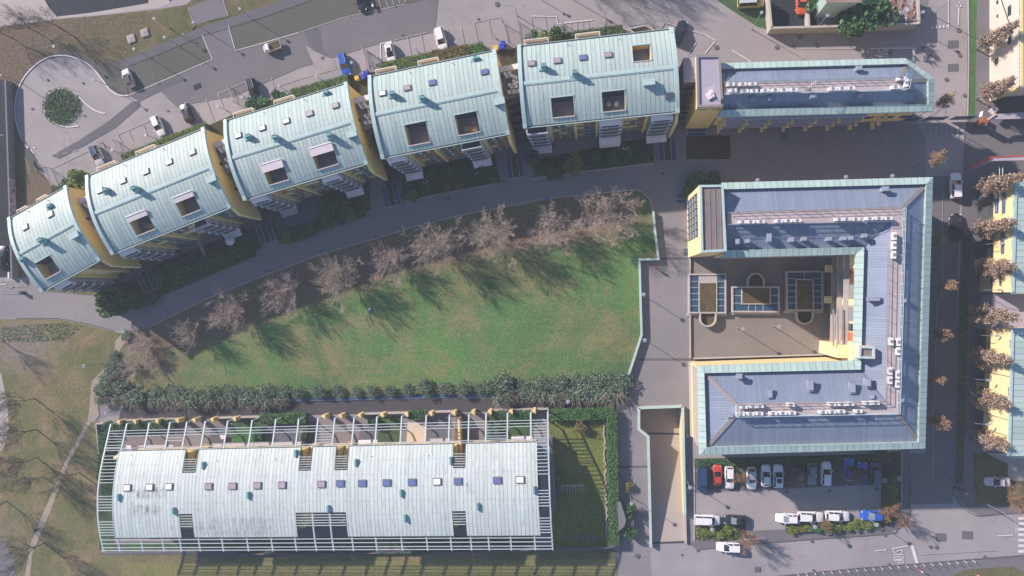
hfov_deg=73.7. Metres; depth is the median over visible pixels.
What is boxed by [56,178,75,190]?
bush
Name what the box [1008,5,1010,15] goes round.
window
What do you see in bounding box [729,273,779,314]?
courtyard rooflight
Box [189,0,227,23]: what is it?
lane patch
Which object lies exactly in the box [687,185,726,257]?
corner tower
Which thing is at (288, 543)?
garden lawn
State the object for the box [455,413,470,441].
garden paving
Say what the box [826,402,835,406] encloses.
air conditioning unit
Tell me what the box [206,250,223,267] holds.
bush
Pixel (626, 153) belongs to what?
bush
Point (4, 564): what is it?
park path
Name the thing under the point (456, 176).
ground cover
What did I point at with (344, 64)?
parked car
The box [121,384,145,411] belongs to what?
shrub
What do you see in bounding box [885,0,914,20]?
scrap pieces
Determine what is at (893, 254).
air conditioning unit
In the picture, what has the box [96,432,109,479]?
hedge
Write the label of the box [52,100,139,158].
asphalt patch
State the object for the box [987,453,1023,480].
yard dirt
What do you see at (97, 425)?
garden wall
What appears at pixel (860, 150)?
pedestrian paving
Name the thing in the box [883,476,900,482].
pavement
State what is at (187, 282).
ground cover
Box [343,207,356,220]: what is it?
bush
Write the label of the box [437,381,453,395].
shrub
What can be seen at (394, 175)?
stair link
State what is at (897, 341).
air conditioning unit
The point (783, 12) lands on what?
scrap yard
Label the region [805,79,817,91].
roof antenna
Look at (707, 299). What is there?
courtyard rooflight
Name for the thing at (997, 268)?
poplar tree
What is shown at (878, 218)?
air conditioning unit
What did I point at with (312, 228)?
bush
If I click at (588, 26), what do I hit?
worn road markings
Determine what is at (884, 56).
road markings
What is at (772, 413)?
air conditioning unit
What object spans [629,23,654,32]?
bin shelter
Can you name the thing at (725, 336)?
courtyard paving
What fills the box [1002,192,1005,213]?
window
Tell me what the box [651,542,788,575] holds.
ramp apron
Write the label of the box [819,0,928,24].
scrap yard
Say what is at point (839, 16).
bush
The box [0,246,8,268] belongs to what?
parked car
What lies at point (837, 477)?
car park bays
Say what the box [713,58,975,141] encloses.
office building
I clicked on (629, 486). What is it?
bush
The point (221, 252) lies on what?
bush
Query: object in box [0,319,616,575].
park grass
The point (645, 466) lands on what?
drainage channel
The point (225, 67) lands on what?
recent asphalt
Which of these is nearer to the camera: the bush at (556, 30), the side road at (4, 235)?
the bush at (556, 30)
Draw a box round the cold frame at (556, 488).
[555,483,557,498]
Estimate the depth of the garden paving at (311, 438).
130.08 m
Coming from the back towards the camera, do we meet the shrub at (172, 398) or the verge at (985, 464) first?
the shrub at (172, 398)
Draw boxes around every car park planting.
[694,454,881,468]
[696,525,745,539]
[785,451,900,532]
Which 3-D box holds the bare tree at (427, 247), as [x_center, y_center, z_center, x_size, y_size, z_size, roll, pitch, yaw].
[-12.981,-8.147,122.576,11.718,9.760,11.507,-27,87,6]
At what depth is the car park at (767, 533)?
120.20 m
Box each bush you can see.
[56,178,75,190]
[64,168,89,189]
[93,290,109,304]
[101,420,114,433]
[111,288,135,308]
[132,294,145,309]
[143,293,159,305]
[171,263,187,280]
[178,257,195,276]
[186,254,203,271]
[197,255,212,271]
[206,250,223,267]
[215,247,233,264]
[225,245,239,258]
[235,241,250,258]
[244,95,270,109]
[271,89,288,102]
[278,231,291,244]
[290,227,300,242]
[296,227,309,239]
[306,222,318,236]
[315,217,327,230]
[316,196,337,219]
[324,215,335,227]
[331,196,350,215]
[333,212,347,224]
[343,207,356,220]
[354,205,365,217]
[405,189,418,202]
[409,539,420,556]
[416,171,428,183]
[418,179,434,194]
[442,163,459,177]
[443,183,451,191]
[455,181,463,189]
[464,170,479,185]
[472,159,484,172]
[489,177,497,183]
[525,29,538,39]
[526,150,541,169]
[536,30,554,41]
[537,165,548,175]
[546,165,563,181]
[549,24,565,40]
[560,32,570,40]
[573,419,586,434]
[605,146,621,162]
[619,142,635,159]
[622,524,637,540]
[625,503,636,518]
[626,481,633,491]
[682,170,705,196]
[695,525,709,536]
[700,170,720,184]
[704,526,715,535]
[715,530,724,540]
[722,525,732,535]
[787,524,798,534]
[794,524,805,532]
[803,524,812,532]
[805,0,818,13]
[811,522,823,532]
[822,522,834,534]
[831,521,842,533]
[835,10,852,24]
[842,521,854,531]
[851,518,862,531]
[860,520,874,530]
[870,521,880,529]
[872,450,891,462]
[881,490,895,504]
[882,510,891,523]
[886,484,898,495]
[887,473,897,486]
[889,499,900,509]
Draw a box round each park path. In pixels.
[0,373,8,450]
[0,537,15,575]
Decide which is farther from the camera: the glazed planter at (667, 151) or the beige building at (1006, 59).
the glazed planter at (667, 151)
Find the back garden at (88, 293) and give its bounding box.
[50,289,100,295]
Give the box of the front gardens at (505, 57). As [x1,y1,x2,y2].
[51,32,623,192]
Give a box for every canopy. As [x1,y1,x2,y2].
[254,222,277,245]
[969,155,1023,178]
[998,453,1023,458]
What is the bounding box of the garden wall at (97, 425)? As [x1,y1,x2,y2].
[95,407,548,453]
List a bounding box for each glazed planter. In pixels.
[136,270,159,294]
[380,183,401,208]
[505,155,524,179]
[658,137,676,161]
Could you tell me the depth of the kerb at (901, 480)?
117.54 m
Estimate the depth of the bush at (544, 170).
124.60 m
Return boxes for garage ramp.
[637,405,686,546]
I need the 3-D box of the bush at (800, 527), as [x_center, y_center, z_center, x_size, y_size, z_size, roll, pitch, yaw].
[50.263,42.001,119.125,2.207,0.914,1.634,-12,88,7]
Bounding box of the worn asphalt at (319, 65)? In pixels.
[259,45,336,95]
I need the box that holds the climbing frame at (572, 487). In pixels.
[561,485,583,492]
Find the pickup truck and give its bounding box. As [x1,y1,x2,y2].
[263,40,281,53]
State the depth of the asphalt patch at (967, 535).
116.33 m
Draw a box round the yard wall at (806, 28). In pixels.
[764,0,920,33]
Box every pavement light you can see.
[676,194,684,203]
[686,129,706,135]
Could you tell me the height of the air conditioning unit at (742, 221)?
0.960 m
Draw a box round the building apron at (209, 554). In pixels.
[101,548,613,557]
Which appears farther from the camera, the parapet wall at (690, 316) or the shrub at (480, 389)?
the shrub at (480, 389)
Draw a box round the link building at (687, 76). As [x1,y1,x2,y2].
[678,58,695,119]
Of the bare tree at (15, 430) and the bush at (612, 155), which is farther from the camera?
the bare tree at (15, 430)
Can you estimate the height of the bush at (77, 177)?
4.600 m
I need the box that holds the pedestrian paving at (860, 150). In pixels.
[0,120,926,575]
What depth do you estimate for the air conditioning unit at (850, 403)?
104.30 m
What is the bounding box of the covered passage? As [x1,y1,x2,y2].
[973,95,1023,126]
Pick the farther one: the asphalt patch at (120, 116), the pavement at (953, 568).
the asphalt patch at (120, 116)
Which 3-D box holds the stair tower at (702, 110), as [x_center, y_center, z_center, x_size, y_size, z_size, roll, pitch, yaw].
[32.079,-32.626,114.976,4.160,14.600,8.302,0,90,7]
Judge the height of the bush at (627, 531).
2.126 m
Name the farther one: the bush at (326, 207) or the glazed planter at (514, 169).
the bush at (326, 207)
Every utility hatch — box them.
[126,33,135,43]
[140,27,149,37]
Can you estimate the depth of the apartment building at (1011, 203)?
109.57 m
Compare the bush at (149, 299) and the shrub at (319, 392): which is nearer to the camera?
the shrub at (319, 392)
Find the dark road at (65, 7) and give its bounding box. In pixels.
[45,0,171,16]
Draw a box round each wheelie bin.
[360,74,366,80]
[499,43,504,50]
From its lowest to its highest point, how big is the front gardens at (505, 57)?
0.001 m
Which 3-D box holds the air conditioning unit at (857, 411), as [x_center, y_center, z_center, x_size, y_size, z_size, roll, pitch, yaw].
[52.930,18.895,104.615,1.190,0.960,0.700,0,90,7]
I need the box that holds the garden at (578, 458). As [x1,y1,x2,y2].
[549,420,609,546]
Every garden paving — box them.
[187,433,208,446]
[209,427,233,444]
[261,423,296,441]
[305,420,319,443]
[359,423,378,441]
[407,422,424,441]
[427,415,450,440]
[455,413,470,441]
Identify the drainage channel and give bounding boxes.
[618,465,647,467]
[639,358,689,360]
[660,257,687,259]
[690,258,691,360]
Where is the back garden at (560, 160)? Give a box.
[533,138,653,176]
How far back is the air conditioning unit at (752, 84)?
106.51 m
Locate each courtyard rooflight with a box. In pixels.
[686,273,726,326]
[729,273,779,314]
[783,271,822,324]
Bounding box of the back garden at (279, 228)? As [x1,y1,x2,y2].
[256,180,370,249]
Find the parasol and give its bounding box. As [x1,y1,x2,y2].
[225,235,235,245]
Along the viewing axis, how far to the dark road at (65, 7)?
136.44 m
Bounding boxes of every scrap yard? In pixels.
[770,0,816,26]
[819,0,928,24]
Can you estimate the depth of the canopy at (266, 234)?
131.26 m
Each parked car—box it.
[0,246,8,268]
[88,145,105,166]
[121,68,135,88]
[150,115,166,137]
[180,102,194,123]
[245,78,260,100]
[337,53,351,76]
[356,0,367,12]
[384,42,396,60]
[434,27,448,49]
[674,19,687,45]
[694,513,719,526]
[696,466,708,491]
[712,464,723,485]
[716,541,739,553]
[723,514,747,526]
[724,466,735,488]
[737,0,763,8]
[746,466,757,489]
[760,464,771,486]
[772,464,784,487]
[775,512,799,524]
[794,466,805,485]
[795,0,807,14]
[797,510,822,523]
[806,462,817,484]
[820,461,832,485]
[825,509,848,522]
[843,457,855,480]
[856,461,869,484]
[860,509,883,521]
[869,460,882,485]
[948,173,963,198]
[948,213,963,239]
[983,476,1010,487]
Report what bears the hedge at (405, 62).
on the ground at (728, 30)
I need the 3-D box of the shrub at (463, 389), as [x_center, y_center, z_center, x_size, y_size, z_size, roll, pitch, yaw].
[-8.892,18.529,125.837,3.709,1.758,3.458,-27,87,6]
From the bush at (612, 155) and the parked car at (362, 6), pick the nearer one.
the bush at (612, 155)
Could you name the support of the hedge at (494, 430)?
on the ground at (728, 30)
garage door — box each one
[974,409,983,433]
[975,385,983,393]
[976,368,984,382]
[977,329,985,350]
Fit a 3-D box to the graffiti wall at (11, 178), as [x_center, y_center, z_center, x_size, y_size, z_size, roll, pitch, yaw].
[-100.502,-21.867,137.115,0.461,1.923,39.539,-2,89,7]
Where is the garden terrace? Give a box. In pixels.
[277,195,320,226]
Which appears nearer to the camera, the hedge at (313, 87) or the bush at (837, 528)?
the bush at (837, 528)
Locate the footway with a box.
[13,49,128,164]
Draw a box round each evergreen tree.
[95,284,128,318]
[562,151,584,175]
[837,3,879,40]
[858,0,901,31]
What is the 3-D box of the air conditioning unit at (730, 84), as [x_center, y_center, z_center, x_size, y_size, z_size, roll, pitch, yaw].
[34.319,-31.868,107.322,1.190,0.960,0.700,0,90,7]
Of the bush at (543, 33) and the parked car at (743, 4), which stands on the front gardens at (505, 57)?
the bush at (543, 33)
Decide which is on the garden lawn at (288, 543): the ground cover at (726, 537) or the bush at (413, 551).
the bush at (413, 551)
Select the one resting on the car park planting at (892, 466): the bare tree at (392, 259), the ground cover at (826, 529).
the ground cover at (826, 529)
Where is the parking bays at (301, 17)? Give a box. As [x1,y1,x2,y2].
[229,0,422,49]
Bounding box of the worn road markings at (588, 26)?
[0,0,996,554]
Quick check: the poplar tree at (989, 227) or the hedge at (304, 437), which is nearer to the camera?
the poplar tree at (989, 227)
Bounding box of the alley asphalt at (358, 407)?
[119,397,619,419]
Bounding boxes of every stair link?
[78,196,154,273]
[213,139,276,226]
[353,95,402,186]
[499,63,531,160]
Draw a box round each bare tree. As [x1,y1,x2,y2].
[0,1,36,32]
[0,390,34,423]
[0,417,35,452]
[0,456,37,489]
[0,470,43,496]
[0,536,44,575]
[8,3,59,31]
[36,461,79,503]
[166,317,198,355]
[201,283,251,335]
[257,267,296,318]
[305,252,363,311]
[367,241,408,287]
[397,217,466,274]
[452,205,517,268]
[524,199,588,257]
[573,186,644,246]
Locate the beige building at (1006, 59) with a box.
[989,0,1023,101]
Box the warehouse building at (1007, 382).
[974,328,1023,455]
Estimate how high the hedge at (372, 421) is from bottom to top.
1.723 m
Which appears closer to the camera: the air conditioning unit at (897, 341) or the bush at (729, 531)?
the air conditioning unit at (897, 341)
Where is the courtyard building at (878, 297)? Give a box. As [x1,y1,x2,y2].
[689,177,932,454]
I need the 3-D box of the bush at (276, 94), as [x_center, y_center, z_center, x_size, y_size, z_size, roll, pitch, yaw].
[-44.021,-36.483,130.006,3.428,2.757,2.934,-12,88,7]
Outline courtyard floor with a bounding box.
[99,412,616,552]
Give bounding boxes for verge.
[0,0,279,276]
[160,0,269,41]
[718,0,765,28]
[955,235,969,482]
[955,566,1023,575]
[968,0,976,119]
[973,452,1023,505]
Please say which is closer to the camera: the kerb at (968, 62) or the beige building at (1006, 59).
the beige building at (1006, 59)
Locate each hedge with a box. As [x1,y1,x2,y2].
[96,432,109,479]
[115,419,177,430]
[120,121,209,160]
[253,425,265,441]
[259,411,307,424]
[290,74,350,97]
[300,425,310,445]
[368,418,379,426]
[379,52,431,69]
[407,409,428,419]
[431,44,470,60]
[469,41,484,53]
[487,425,499,440]
[489,409,532,420]
[550,406,614,421]
[567,24,622,38]
[606,410,619,545]
[696,455,872,466]
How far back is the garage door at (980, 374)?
114.93 m
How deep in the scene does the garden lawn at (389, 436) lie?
128.30 m
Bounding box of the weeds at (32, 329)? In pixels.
[0,323,82,341]
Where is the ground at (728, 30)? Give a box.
[0,0,1023,575]
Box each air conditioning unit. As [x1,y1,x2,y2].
[360,104,367,109]
[726,82,734,87]
[728,88,736,93]
[737,411,744,415]
[738,82,746,87]
[738,220,746,223]
[739,405,747,408]
[745,411,753,415]
[746,220,754,224]
[748,82,756,86]
[754,411,762,415]
[755,403,763,408]
[756,220,764,224]
[760,88,768,93]
[768,411,776,415]
[770,88,778,92]
[774,219,782,222]
[778,410,786,414]
[779,88,787,92]
[783,219,791,222]
[786,402,794,406]
[787,410,795,414]
[792,219,800,222]
[817,409,826,413]
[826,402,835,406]
[826,409,835,413]
[833,218,842,221]
[836,402,845,406]
[836,409,844,413]
[837,86,845,91]
[841,217,850,221]
[845,86,854,91]
[845,401,853,405]
[850,217,859,221]
[853,408,862,413]
[862,400,871,405]
[864,217,873,221]
[873,217,882,220]
[883,217,891,220]
[886,367,892,374]
[886,376,892,383]
[889,85,899,90]
[889,337,893,345]
[890,251,895,258]
[891,232,896,239]
[891,241,896,248]
[893,379,899,387]
[894,338,900,345]
[894,347,900,354]
[894,370,899,378]
[896,76,905,81]
[902,79,908,87]
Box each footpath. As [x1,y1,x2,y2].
[0,0,55,25]
[109,0,307,66]
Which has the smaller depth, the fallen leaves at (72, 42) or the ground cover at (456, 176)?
the ground cover at (456, 176)
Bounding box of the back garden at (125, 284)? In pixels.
[96,224,255,307]
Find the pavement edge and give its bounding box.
[57,0,169,18]
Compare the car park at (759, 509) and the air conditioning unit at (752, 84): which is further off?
the car park at (759, 509)
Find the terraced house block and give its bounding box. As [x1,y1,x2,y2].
[97,407,555,551]
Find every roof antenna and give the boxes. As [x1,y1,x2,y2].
[724,74,735,86]
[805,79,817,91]
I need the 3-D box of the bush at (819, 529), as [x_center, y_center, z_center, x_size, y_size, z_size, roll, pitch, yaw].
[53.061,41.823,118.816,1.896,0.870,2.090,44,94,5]
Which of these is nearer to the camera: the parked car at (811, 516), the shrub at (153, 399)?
the parked car at (811, 516)
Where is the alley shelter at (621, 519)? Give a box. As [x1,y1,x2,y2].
[618,502,625,530]
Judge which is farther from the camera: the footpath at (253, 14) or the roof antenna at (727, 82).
the footpath at (253, 14)
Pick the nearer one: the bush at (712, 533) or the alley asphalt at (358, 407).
the bush at (712, 533)
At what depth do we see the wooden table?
120.67 m
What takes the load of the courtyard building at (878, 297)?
on the ground at (728, 30)
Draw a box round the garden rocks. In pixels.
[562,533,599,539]
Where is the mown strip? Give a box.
[122,559,616,575]
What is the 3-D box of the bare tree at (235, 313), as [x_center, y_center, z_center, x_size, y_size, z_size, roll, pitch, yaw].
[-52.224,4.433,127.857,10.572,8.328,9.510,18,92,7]
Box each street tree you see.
[913,149,947,167]
[919,91,956,115]
[926,414,951,430]
[927,372,948,385]
[929,327,954,342]
[930,279,958,293]
[931,233,949,250]
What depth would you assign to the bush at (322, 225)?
128.93 m
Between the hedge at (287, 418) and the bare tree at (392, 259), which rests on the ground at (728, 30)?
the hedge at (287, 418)
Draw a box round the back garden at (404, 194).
[401,154,499,200]
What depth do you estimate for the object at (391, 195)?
128.41 m
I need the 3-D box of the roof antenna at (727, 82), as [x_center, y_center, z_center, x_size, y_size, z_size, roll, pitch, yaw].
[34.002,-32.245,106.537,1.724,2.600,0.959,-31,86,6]
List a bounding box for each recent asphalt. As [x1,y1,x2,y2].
[129,0,437,106]
[910,176,959,503]
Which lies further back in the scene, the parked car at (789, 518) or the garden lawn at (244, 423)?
the garden lawn at (244, 423)
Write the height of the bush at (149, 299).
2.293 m
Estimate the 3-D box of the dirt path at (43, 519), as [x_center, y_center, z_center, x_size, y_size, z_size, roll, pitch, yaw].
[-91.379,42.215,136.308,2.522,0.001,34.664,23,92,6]
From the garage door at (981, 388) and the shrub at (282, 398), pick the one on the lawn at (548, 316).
the shrub at (282, 398)
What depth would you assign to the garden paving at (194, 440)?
132.82 m
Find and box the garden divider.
[197,241,206,255]
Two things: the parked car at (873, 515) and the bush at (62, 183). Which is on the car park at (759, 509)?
the parked car at (873, 515)
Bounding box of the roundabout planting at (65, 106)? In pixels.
[47,91,75,121]
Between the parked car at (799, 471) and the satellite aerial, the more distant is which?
the parked car at (799, 471)
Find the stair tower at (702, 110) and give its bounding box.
[685,55,722,128]
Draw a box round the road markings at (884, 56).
[0,0,1023,562]
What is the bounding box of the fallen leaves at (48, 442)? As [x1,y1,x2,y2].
[1,329,100,563]
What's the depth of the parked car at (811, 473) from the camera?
118.42 m
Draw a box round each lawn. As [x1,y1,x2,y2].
[99,190,656,400]
[99,453,117,548]
[101,424,174,452]
[107,542,277,549]
[230,428,254,441]
[232,418,298,440]
[235,536,533,548]
[378,416,402,441]
[487,414,533,439]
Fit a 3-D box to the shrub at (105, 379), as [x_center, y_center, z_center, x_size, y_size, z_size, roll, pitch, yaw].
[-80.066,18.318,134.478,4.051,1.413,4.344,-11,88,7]
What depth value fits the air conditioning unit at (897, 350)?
103.55 m
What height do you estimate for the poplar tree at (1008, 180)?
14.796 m
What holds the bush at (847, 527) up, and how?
on the car park planting at (892, 466)
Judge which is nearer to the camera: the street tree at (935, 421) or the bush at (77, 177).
the street tree at (935, 421)
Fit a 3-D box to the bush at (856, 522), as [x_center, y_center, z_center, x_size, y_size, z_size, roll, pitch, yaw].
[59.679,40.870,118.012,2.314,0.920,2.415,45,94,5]
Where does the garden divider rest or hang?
on the pedestrian paving at (860, 150)
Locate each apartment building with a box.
[7,185,141,292]
[85,127,261,263]
[223,81,387,217]
[367,48,516,180]
[517,27,679,153]
[974,179,1023,293]
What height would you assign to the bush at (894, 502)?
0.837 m
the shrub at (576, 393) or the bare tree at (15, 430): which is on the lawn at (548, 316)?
the shrub at (576, 393)
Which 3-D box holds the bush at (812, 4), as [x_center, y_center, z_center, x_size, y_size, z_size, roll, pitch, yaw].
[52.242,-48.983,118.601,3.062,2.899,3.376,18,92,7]
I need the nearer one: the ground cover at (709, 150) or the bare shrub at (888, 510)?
the bare shrub at (888, 510)
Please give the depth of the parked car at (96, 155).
134.75 m
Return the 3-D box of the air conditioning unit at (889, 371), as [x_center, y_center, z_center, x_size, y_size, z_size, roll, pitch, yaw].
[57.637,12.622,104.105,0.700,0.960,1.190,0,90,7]
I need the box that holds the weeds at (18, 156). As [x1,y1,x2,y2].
[3,82,28,204]
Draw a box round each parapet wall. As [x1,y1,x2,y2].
[627,211,659,377]
[689,258,690,357]
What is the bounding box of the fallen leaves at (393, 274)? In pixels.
[145,196,647,369]
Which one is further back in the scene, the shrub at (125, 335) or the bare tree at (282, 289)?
the shrub at (125, 335)
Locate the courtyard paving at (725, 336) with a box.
[692,256,830,360]
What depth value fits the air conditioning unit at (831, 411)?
104.64 m
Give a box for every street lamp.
[968,242,1004,246]
[984,502,1017,531]
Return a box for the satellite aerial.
[705,85,714,99]
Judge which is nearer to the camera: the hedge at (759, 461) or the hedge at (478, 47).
the hedge at (759, 461)
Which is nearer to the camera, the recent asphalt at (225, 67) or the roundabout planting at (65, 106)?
the recent asphalt at (225, 67)
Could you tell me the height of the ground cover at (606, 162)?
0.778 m
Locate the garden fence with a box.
[233,546,614,554]
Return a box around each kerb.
[14,56,48,160]
[16,318,113,330]
[129,0,309,65]
[148,189,653,327]
[405,183,499,201]
[533,163,653,178]
[694,468,694,540]
[697,459,910,549]
[780,555,1023,575]
[901,451,901,510]
[953,483,1023,515]
[967,0,968,120]
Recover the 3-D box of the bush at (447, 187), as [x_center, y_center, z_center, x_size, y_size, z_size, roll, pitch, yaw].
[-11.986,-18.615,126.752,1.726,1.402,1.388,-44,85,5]
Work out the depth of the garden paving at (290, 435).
130.80 m
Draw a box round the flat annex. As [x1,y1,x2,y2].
[975,293,1023,329]
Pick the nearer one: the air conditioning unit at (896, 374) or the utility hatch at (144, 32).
the air conditioning unit at (896, 374)
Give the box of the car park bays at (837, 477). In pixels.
[695,465,872,490]
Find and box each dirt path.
[25,421,90,575]
[88,332,130,421]
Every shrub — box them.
[92,383,113,408]
[98,371,113,387]
[103,359,122,378]
[107,377,129,408]
[109,350,119,361]
[113,354,140,384]
[120,329,131,341]
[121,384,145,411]
[125,323,154,362]
[138,352,162,373]
[145,384,165,410]
[159,381,188,412]
[177,384,200,413]
[198,385,219,411]
[215,382,241,410]
[236,382,257,410]
[250,382,275,413]
[271,383,291,409]
[291,385,306,398]
[311,383,325,398]
[331,384,345,399]
[350,386,362,397]
[366,384,379,400]
[383,385,395,395]
[401,383,413,396]
[413,377,434,398]
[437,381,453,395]
[455,379,472,399]
[474,378,491,395]
[485,370,519,411]
[510,378,532,403]
[525,374,550,405]
[543,372,571,407]
[561,371,594,406]
[581,371,610,406]
[597,370,634,411]
[729,472,750,485]
[738,529,762,555]
[786,469,801,488]
[820,517,831,532]
[849,467,864,490]
[878,502,900,520]
[895,511,918,530]
[1005,483,1023,518]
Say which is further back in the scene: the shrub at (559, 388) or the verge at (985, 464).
the shrub at (559, 388)
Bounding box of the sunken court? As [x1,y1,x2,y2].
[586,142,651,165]
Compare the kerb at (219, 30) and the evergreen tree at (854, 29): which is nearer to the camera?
the evergreen tree at (854, 29)
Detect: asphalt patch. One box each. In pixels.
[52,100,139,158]
[130,77,185,100]
[193,83,201,89]
[304,28,327,56]
[935,533,946,541]
[948,40,958,48]
[948,64,958,71]
[962,531,972,539]
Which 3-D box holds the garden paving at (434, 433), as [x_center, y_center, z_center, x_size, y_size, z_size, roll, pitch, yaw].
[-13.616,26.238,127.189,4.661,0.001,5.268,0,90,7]
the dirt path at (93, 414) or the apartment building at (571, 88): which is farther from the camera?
the dirt path at (93, 414)
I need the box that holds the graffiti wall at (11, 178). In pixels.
[4,80,18,277]
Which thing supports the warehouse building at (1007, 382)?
on the street pavement at (967, 501)
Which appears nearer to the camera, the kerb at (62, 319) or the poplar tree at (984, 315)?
the poplar tree at (984, 315)
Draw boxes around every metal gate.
[43,166,57,186]
[97,142,109,159]
[227,86,237,103]
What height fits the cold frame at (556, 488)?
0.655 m
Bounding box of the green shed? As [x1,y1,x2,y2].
[813,0,860,17]
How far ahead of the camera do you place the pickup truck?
130.58 m
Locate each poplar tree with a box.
[965,302,1021,327]
[967,346,1014,369]
[967,383,1013,409]
[969,216,1018,239]
[969,425,1011,451]
[970,172,1023,196]
[972,256,1017,279]
[975,19,1019,53]
[975,74,1017,106]
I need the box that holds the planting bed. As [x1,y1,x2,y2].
[686,135,730,158]
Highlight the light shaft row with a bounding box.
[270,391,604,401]
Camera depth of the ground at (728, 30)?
122.30 m
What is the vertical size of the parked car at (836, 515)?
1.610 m
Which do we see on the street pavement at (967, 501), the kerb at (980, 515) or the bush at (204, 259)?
the kerb at (980, 515)
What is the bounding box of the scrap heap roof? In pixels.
[877,0,916,22]
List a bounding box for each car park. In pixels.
[695,467,900,539]
[695,485,880,532]
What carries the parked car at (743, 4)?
on the verge at (751, 15)
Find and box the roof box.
[851,344,874,358]
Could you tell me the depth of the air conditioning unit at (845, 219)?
104.56 m
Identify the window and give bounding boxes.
[849,285,853,298]
[849,307,852,320]
[850,271,853,284]
[898,115,913,117]
[902,117,921,120]
[922,116,948,120]
[949,116,975,119]
[995,190,998,212]
[1001,231,1004,253]
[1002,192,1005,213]
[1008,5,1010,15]
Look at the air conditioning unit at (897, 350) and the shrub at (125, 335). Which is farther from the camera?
the shrub at (125, 335)
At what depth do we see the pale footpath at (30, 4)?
138.05 m
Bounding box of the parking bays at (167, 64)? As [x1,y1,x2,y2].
[127,37,210,94]
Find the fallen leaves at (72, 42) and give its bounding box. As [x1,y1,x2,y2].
[0,12,155,95]
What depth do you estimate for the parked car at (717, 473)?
120.28 m
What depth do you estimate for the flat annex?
112.77 m
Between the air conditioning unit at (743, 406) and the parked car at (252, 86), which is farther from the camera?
the parked car at (252, 86)
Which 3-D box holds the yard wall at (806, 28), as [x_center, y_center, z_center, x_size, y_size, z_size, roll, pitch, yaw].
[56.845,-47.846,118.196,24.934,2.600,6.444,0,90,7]
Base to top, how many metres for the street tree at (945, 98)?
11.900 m
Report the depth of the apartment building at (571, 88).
110.41 m
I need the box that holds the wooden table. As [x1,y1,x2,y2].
[144,223,154,227]
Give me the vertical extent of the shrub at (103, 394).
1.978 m
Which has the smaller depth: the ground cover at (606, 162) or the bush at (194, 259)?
the ground cover at (606, 162)
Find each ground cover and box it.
[42,87,80,125]
[126,227,255,306]
[318,179,369,222]
[405,153,498,198]
[535,139,653,176]
[688,136,729,158]
[696,525,739,540]
[786,521,882,532]
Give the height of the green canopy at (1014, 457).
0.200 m
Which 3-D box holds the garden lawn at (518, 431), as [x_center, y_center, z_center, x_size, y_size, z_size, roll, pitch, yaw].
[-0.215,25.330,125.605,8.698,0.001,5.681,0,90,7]
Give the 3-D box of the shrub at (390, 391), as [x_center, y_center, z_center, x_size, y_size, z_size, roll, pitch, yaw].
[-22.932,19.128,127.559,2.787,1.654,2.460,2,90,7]
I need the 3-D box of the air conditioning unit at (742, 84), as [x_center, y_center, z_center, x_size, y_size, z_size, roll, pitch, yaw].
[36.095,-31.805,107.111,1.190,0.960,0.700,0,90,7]
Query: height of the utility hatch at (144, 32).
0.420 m
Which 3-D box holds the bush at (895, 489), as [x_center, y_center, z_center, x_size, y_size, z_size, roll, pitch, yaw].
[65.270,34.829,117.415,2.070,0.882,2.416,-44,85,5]
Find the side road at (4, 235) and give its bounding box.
[0,80,9,276]
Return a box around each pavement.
[689,449,909,548]
[791,556,1023,575]
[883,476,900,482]
[954,235,1023,514]
[962,0,1023,234]
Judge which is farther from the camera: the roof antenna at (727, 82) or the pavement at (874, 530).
the pavement at (874, 530)
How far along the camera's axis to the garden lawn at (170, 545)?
133.12 m
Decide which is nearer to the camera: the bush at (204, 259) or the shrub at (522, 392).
the shrub at (522, 392)
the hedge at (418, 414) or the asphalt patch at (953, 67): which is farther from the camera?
the hedge at (418, 414)
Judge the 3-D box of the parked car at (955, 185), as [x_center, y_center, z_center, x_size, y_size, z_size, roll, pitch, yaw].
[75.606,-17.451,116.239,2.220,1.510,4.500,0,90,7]
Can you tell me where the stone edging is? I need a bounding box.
[602,419,608,545]
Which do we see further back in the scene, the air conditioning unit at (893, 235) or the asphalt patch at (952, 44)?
the asphalt patch at (952, 44)

